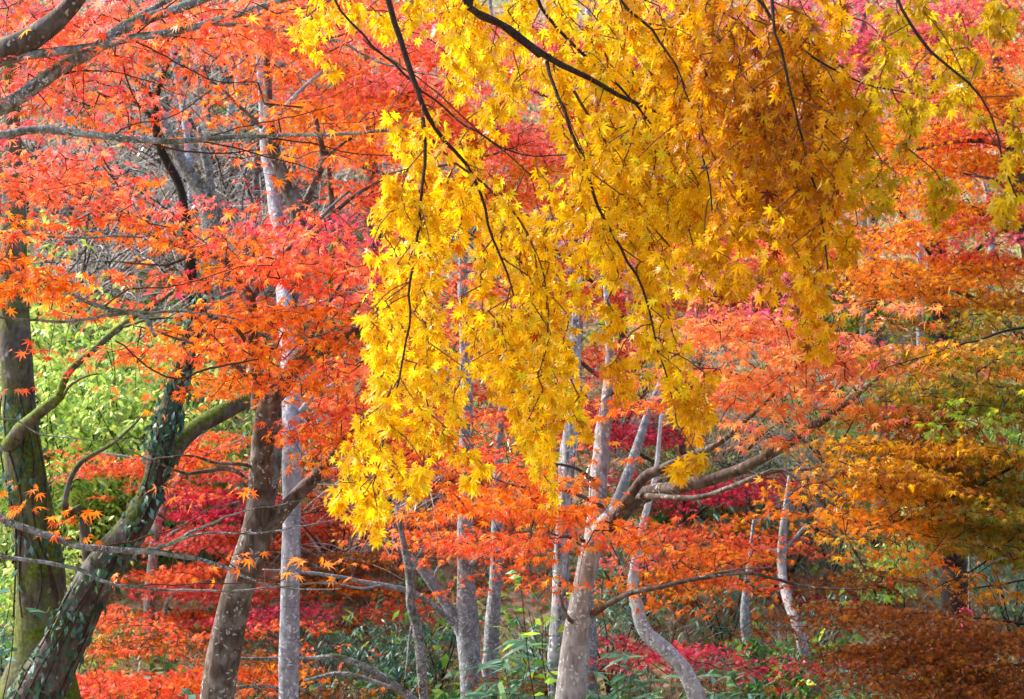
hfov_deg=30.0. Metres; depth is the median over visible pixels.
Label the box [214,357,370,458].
bare shrub
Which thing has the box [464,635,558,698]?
bamboo plant
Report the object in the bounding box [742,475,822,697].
slanting pale tree
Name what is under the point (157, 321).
bare shrub
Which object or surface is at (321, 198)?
bare shrub
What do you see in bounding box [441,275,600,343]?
bare shrub
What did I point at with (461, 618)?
twin grey maple
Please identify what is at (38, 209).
bare shrub
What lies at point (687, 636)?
evergreen shrub
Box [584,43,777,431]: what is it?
slope tree
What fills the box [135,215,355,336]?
bare shrub
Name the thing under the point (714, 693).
bamboo plant
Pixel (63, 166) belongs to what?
bare shrub
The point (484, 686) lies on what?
bamboo plant
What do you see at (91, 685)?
layered red maple
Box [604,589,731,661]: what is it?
bare shrub
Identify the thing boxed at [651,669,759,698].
evergreen shrub
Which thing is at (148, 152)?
bare shrub
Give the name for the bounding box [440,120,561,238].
bare shrub
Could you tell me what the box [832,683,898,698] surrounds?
bamboo plant
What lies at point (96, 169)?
bare shrub
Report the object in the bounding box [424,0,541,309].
slope tree
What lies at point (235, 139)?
bare shrub
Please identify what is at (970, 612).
marker tape
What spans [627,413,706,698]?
sinuous pale tree
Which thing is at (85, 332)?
evergreen shrub
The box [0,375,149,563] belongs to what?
evergreen shrub
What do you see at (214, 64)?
bare shrub
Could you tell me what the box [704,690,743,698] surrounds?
bamboo plant
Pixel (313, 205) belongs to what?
bare shrub
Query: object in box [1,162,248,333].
bare shrub
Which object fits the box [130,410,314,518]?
evergreen shrub
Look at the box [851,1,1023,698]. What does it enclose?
dark cedar
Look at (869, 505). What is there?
evergreen shrub
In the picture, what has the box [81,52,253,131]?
bare shrub
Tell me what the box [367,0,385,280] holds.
slope tree
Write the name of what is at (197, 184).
leaning slope tree
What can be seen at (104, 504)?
evergreen shrub
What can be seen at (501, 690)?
bamboo plant
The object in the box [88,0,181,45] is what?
bare shrub
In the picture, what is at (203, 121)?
bare shrub
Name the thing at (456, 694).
evergreen shrub
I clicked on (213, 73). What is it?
bare shrub
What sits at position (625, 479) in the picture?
hidden grey tree
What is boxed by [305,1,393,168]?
slope tree
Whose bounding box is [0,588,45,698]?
seedling
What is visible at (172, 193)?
bare shrub
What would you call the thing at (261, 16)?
bare shrub
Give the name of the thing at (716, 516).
evergreen shrub
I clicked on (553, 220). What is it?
bare shrub
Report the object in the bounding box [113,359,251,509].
evergreen shrub
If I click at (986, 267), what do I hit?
golden maple
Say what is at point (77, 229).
bare shrub
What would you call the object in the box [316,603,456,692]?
evergreen shrub
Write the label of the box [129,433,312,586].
tree foliage
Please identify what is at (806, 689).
evergreen shrub
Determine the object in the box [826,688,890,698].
bamboo plant
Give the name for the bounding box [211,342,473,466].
bare shrub
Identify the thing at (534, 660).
bamboo plant
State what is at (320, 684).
bare shrub
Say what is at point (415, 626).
arched brown sapling
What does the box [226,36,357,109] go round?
bare shrub
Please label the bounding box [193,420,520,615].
bare shrub
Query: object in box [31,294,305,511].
evergreen shrub
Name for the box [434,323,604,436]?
bare shrub
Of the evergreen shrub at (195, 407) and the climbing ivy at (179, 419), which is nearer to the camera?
the climbing ivy at (179, 419)
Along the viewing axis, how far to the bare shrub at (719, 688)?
14.46 m
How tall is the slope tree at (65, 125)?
6.561 m
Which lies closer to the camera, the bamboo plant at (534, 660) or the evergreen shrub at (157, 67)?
the bamboo plant at (534, 660)
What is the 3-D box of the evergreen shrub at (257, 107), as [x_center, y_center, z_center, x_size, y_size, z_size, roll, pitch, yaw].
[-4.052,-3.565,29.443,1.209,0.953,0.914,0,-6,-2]
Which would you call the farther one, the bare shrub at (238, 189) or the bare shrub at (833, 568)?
the bare shrub at (238, 189)
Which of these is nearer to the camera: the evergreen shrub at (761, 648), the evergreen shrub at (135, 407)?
the evergreen shrub at (761, 648)
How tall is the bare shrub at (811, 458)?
1.950 m
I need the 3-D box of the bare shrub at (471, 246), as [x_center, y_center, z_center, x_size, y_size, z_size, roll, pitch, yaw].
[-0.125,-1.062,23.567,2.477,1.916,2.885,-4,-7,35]
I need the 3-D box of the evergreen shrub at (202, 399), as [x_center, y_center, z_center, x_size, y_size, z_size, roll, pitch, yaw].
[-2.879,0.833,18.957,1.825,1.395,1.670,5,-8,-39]
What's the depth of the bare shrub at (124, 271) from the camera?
21.56 m
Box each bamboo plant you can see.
[456,658,531,698]
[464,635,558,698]
[464,689,529,698]
[475,651,546,698]
[475,657,558,698]
[586,665,650,698]
[586,689,624,696]
[587,648,654,698]
[604,673,667,698]
[625,680,681,698]
[632,691,674,698]
[662,672,733,698]
[671,663,736,697]
[697,671,771,698]
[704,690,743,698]
[802,672,855,698]
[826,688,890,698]
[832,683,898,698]
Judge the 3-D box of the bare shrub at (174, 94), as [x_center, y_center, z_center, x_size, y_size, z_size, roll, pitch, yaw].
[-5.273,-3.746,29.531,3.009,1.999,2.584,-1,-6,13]
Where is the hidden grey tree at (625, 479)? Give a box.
[586,370,663,698]
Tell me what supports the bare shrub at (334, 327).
on the hillside
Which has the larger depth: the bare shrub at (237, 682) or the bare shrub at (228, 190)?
the bare shrub at (228, 190)
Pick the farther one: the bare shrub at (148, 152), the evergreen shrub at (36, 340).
the bare shrub at (148, 152)
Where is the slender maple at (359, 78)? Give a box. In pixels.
[87,0,600,510]
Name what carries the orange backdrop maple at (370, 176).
on the hillside
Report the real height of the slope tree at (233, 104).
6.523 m
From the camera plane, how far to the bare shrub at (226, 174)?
24.82 m
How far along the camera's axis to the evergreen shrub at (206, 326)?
19.79 m
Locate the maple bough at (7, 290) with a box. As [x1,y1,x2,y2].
[0,228,362,591]
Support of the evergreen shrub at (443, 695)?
on the hillside
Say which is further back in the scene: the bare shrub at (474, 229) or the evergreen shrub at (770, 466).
the bare shrub at (474, 229)
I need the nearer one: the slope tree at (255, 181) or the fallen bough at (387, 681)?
the fallen bough at (387, 681)
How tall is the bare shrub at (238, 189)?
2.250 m
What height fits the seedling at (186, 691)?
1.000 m
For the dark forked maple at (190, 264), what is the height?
4.437 m
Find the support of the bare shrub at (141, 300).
on the hillside
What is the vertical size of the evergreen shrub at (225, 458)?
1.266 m
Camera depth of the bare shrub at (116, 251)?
21.94 m
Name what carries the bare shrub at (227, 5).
on the hillside
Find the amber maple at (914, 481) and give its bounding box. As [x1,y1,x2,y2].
[745,305,1023,605]
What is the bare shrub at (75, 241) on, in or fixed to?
on the hillside
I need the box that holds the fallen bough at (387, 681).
[186,654,417,698]
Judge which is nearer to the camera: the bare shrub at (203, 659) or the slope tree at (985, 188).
the bare shrub at (203, 659)
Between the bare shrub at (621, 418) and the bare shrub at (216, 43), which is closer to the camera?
the bare shrub at (621, 418)
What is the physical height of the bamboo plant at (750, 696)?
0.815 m
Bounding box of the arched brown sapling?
[395,506,428,698]
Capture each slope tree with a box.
[55,16,79,216]
[97,0,128,110]
[108,0,206,231]
[151,83,246,364]
[193,0,304,193]
[236,0,343,296]
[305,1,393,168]
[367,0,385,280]
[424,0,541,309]
[532,0,592,391]
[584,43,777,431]
[652,0,707,181]
[801,3,894,434]
[907,5,990,384]
[970,0,1006,299]
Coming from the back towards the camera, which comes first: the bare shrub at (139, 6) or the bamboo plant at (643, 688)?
the bare shrub at (139, 6)
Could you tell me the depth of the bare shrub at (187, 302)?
21.45 m
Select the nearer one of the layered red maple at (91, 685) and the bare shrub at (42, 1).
the layered red maple at (91, 685)
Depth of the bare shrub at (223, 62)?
31.09 m
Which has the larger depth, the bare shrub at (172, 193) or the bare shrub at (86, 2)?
the bare shrub at (86, 2)
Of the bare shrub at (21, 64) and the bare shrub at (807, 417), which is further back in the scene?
the bare shrub at (21, 64)
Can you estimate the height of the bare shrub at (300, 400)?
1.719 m
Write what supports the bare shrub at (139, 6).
on the hillside
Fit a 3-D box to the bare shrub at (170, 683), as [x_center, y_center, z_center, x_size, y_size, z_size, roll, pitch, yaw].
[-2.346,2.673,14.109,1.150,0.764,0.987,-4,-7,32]
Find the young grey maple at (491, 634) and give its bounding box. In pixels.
[482,406,504,698]
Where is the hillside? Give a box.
[0,0,1023,698]
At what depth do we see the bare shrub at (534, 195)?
25.09 m
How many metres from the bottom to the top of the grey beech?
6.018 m
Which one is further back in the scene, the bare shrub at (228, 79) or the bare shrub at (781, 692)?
the bare shrub at (228, 79)
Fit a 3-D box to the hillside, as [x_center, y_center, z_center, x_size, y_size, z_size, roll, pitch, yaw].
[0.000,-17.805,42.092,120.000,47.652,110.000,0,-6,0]
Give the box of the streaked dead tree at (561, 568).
[547,306,580,698]
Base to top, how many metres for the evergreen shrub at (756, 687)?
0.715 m
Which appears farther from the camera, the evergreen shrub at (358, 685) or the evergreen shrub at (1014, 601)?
the evergreen shrub at (1014, 601)
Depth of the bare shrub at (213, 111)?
28.23 m
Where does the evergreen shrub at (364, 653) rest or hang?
on the hillside
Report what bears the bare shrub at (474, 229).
on the hillside
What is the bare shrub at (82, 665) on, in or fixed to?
on the hillside
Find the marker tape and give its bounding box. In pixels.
[959,509,972,626]
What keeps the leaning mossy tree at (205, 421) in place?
on the hillside
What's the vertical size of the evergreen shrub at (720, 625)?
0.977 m
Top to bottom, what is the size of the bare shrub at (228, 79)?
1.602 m
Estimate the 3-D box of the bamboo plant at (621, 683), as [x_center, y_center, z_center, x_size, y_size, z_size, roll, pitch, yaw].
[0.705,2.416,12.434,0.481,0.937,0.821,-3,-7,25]
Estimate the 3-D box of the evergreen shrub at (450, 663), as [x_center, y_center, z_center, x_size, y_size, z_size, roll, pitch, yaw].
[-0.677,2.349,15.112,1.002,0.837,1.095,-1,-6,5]
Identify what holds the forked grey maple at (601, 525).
on the hillside
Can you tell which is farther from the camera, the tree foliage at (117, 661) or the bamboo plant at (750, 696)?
the tree foliage at (117, 661)
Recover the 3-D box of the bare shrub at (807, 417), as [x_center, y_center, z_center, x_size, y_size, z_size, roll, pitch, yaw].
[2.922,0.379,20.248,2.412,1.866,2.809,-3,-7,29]
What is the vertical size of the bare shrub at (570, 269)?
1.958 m
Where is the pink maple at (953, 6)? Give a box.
[587,0,1023,606]
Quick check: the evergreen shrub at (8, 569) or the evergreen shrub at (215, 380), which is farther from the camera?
the evergreen shrub at (215, 380)
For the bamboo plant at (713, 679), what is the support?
on the hillside
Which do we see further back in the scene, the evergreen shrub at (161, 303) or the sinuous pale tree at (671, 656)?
the evergreen shrub at (161, 303)
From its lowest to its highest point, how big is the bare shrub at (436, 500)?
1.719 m
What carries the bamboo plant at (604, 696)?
on the hillside
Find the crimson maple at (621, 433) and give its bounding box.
[541,400,916,698]
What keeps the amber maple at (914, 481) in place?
on the hillside
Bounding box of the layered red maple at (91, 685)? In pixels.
[43,341,374,698]
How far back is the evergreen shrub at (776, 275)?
22.93 m
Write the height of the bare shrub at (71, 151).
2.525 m
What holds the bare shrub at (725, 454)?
on the hillside
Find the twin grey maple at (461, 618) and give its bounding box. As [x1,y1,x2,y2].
[262,219,629,698]
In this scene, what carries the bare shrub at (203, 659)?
on the hillside
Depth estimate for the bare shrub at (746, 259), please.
23.04 m
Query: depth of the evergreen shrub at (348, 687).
14.06 m
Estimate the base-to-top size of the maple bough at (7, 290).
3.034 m
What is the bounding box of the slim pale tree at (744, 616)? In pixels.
[740,519,754,690]
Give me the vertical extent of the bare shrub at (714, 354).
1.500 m
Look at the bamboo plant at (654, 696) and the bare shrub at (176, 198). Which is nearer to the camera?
the bamboo plant at (654, 696)
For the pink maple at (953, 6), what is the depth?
16.00 m
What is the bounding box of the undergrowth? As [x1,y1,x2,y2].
[0,0,1023,698]
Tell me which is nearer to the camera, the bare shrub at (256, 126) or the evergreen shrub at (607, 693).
the evergreen shrub at (607, 693)
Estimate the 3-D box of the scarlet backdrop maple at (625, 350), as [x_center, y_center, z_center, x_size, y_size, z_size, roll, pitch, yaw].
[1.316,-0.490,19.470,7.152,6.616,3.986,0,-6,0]
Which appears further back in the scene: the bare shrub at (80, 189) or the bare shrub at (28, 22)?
the bare shrub at (28, 22)
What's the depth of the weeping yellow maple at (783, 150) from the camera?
5.98 m
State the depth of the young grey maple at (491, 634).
14.36 m
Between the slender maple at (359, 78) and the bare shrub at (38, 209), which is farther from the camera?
the bare shrub at (38, 209)
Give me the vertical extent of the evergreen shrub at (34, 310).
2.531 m
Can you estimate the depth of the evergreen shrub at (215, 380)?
19.78 m
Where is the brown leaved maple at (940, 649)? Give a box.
[677,541,1023,698]
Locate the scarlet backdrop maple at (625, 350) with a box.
[287,0,967,446]
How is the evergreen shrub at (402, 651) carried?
on the hillside
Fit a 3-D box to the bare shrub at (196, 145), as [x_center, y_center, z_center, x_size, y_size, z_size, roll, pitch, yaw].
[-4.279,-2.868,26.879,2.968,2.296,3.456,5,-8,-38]
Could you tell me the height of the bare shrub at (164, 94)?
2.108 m
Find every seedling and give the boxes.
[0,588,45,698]
[144,672,195,698]
[491,570,571,698]
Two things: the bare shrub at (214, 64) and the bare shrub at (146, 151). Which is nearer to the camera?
the bare shrub at (146, 151)
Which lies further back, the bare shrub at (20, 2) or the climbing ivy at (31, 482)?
the bare shrub at (20, 2)
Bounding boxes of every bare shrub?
[0,0,46,35]
[0,29,93,98]
[0,70,157,228]
[0,80,225,261]
[0,85,150,177]
[0,94,80,178]
[0,119,201,245]
[0,125,125,216]
[0,125,154,221]
[1,0,90,68]
[1,0,142,79]
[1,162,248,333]
[1,649,129,695]
[1,662,140,698]
[3,33,103,90]
[4,0,87,23]
[25,66,232,188]
[25,154,239,284]
[26,158,266,349]
[27,208,167,304]
[28,218,183,376]
[28,221,200,338]
[29,164,236,273]
[29,205,151,323]
[29,255,241,386]
[38,0,178,52]
[39,51,277,169]
[47,102,261,272]
[54,7,230,109]
[57,68,329,260]
[66,137,264,225]
[77,40,349,182]
[77,190,321,335]
[79,259,275,356]
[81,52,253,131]
[83,52,256,137]
[87,157,309,297]
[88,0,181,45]
[94,69,336,193]
[96,157,361,342]
[97,238,314,367]
[109,109,342,252]
[109,189,355,298]
[113,663,265,698]
[116,1,305,84]
[117,74,287,169]
[123,0,292,80]
[132,55,355,195]
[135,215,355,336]
[136,0,308,90]
[144,143,392,257]
[149,105,286,201]
[156,44,318,110]
[159,338,369,464]
[160,2,296,117]
[161,1,335,90]
[164,651,306,698]
[169,632,310,696]
[183,0,272,11]
[184,0,316,66]
[190,85,351,176]
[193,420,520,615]
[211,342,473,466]
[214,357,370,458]
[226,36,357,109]
[228,116,361,211]
[241,426,506,577]
[247,617,388,682]
[249,655,346,698]
[251,636,390,698]
[252,243,416,343]
[264,164,365,236]
[348,147,559,239]
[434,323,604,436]
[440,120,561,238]
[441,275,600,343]
[446,177,610,291]
[447,308,755,456]
[449,178,602,308]
[473,324,627,403]
[486,164,601,230]
[519,168,582,269]
[561,389,809,525]
[580,290,774,389]
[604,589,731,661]
[649,413,1021,573]
[673,644,817,697]
[676,203,782,311]
[677,295,912,450]
[678,678,818,698]
[689,635,836,696]
[708,611,870,664]
[716,369,1000,542]
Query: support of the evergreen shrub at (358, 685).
on the hillside
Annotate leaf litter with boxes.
[0,0,1023,698]
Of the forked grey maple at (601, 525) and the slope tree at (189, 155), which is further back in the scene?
the slope tree at (189, 155)
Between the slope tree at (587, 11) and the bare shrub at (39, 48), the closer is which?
the slope tree at (587, 11)
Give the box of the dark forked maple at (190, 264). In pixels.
[37,13,246,392]
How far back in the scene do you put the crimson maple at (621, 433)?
16.42 m
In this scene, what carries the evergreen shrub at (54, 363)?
on the hillside
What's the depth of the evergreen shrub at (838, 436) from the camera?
18.83 m
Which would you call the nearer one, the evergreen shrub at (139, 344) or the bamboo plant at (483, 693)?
the bamboo plant at (483, 693)
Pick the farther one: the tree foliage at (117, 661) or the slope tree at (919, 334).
the slope tree at (919, 334)
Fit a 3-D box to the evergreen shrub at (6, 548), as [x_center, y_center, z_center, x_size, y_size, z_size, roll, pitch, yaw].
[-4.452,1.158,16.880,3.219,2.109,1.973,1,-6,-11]
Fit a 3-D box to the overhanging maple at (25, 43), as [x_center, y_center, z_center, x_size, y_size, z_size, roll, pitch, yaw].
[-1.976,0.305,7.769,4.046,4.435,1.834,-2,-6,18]
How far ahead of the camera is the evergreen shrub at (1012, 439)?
18.75 m
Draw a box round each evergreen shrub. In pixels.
[0,209,135,403]
[0,304,213,516]
[0,314,194,526]
[0,318,253,533]
[0,354,190,564]
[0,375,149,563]
[0,384,187,589]
[0,501,133,668]
[0,604,145,679]
[30,286,159,379]
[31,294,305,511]
[38,56,87,110]
[38,314,186,442]
[53,362,252,570]
[73,287,178,372]
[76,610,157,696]
[91,325,218,443]
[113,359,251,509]
[114,268,210,353]
[123,361,252,477]
[128,38,195,89]
[128,320,246,391]
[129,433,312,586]
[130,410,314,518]
[148,341,268,441]
[181,411,333,531]
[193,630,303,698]
[209,98,277,139]
[301,613,404,697]
[304,620,431,698]
[314,651,431,698]
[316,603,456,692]
[351,680,388,698]
[369,597,483,693]
[392,673,453,698]
[429,671,460,698]
[478,593,631,697]
[525,500,734,639]
[534,682,637,698]
[547,565,718,694]
[607,448,718,543]
[645,429,814,537]
[648,547,779,661]
[649,423,800,534]
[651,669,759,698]
[696,476,859,598]
[698,641,808,698]
[722,612,846,698]
[738,337,926,496]
[744,220,842,312]
[751,572,885,668]
[780,406,986,547]
[782,258,904,354]
[783,669,882,698]
[797,640,912,698]
[825,505,940,607]
[885,256,1010,351]
[955,339,1023,478]
[966,536,1023,635]
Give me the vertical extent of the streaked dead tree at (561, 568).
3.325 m
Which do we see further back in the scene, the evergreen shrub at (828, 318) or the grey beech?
the evergreen shrub at (828, 318)
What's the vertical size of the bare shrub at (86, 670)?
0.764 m
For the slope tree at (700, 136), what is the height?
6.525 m
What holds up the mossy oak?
on the hillside
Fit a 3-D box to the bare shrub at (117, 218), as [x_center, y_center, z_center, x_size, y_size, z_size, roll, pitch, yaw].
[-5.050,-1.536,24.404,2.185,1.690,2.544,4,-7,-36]
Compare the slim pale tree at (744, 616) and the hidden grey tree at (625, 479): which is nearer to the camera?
the hidden grey tree at (625, 479)
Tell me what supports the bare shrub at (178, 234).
on the hillside
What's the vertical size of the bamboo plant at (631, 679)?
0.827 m
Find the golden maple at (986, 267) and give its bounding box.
[791,16,1023,352]
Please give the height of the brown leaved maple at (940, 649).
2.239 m
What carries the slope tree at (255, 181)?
on the hillside
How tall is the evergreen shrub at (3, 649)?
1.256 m
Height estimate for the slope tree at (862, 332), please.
6.513 m
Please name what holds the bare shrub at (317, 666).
on the hillside
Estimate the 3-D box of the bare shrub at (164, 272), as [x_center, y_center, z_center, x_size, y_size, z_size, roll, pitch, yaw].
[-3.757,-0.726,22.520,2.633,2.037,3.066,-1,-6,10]
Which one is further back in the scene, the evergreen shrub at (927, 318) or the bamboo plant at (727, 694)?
the evergreen shrub at (927, 318)
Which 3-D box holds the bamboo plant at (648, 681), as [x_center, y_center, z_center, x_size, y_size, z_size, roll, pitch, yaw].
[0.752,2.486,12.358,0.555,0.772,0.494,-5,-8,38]
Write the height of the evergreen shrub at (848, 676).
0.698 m
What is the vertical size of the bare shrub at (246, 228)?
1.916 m
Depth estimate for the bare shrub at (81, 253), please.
23.32 m
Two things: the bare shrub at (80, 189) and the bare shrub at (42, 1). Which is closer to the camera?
the bare shrub at (80, 189)
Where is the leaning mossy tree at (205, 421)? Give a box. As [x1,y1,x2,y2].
[5,236,463,698]
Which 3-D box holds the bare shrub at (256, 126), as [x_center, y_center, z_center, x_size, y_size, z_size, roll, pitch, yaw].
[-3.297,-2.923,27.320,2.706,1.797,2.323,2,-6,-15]
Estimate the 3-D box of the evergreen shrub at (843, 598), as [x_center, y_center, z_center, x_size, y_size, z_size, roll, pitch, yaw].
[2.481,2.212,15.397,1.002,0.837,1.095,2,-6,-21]
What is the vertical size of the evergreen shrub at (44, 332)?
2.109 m
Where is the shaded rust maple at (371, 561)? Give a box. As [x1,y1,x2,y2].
[214,381,614,698]
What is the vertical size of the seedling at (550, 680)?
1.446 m
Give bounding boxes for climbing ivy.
[0,392,66,617]
[4,261,217,698]
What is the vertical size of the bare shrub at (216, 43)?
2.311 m
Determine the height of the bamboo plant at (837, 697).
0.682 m
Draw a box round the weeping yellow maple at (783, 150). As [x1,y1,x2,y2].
[285,0,1023,550]
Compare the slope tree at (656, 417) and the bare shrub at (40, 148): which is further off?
the bare shrub at (40, 148)
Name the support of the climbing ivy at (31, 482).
attached to the mossy oak
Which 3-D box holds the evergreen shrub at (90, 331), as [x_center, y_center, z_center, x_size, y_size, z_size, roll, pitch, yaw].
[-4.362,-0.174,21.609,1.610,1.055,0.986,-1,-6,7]
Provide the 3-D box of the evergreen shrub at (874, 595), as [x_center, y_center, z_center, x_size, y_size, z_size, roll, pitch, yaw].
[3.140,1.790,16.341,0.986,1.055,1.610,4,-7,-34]
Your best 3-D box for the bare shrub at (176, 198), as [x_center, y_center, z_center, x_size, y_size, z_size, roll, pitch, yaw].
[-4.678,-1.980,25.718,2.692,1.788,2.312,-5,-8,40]
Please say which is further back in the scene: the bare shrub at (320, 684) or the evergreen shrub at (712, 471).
the evergreen shrub at (712, 471)
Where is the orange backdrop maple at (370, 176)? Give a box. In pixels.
[0,0,556,483]
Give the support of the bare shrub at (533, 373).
on the hillside
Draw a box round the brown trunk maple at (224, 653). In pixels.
[0,139,534,698]
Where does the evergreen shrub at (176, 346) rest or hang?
on the hillside
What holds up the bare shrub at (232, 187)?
on the hillside
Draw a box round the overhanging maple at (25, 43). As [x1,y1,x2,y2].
[0,0,478,193]
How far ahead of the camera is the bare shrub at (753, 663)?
14.56 m
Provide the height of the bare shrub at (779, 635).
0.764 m
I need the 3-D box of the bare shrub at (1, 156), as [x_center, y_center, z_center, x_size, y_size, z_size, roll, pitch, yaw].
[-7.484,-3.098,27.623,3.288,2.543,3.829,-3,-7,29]
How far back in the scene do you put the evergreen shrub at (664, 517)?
17.73 m
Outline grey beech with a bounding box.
[170,0,353,698]
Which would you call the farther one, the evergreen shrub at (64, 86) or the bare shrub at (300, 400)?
the evergreen shrub at (64, 86)
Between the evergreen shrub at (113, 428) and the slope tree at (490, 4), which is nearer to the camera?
the evergreen shrub at (113, 428)
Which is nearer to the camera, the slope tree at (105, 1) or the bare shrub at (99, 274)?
the bare shrub at (99, 274)
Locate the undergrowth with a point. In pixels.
(442, 622)
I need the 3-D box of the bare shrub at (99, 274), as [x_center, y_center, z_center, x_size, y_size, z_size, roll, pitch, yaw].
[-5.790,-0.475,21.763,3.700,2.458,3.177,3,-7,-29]
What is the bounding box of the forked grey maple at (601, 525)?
[355,265,1023,698]
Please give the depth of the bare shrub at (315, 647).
15.20 m
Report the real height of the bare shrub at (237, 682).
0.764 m
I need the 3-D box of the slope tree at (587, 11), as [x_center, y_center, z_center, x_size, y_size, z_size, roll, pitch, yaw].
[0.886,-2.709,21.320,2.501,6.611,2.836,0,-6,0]
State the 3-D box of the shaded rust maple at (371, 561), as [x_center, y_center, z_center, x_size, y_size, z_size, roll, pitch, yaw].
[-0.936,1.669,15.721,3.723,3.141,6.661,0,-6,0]
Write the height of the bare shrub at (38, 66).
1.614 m
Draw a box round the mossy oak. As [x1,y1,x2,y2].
[0,64,182,698]
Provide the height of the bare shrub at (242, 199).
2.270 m
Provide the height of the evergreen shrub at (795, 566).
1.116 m
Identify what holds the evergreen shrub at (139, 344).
on the hillside
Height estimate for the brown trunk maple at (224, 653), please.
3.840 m

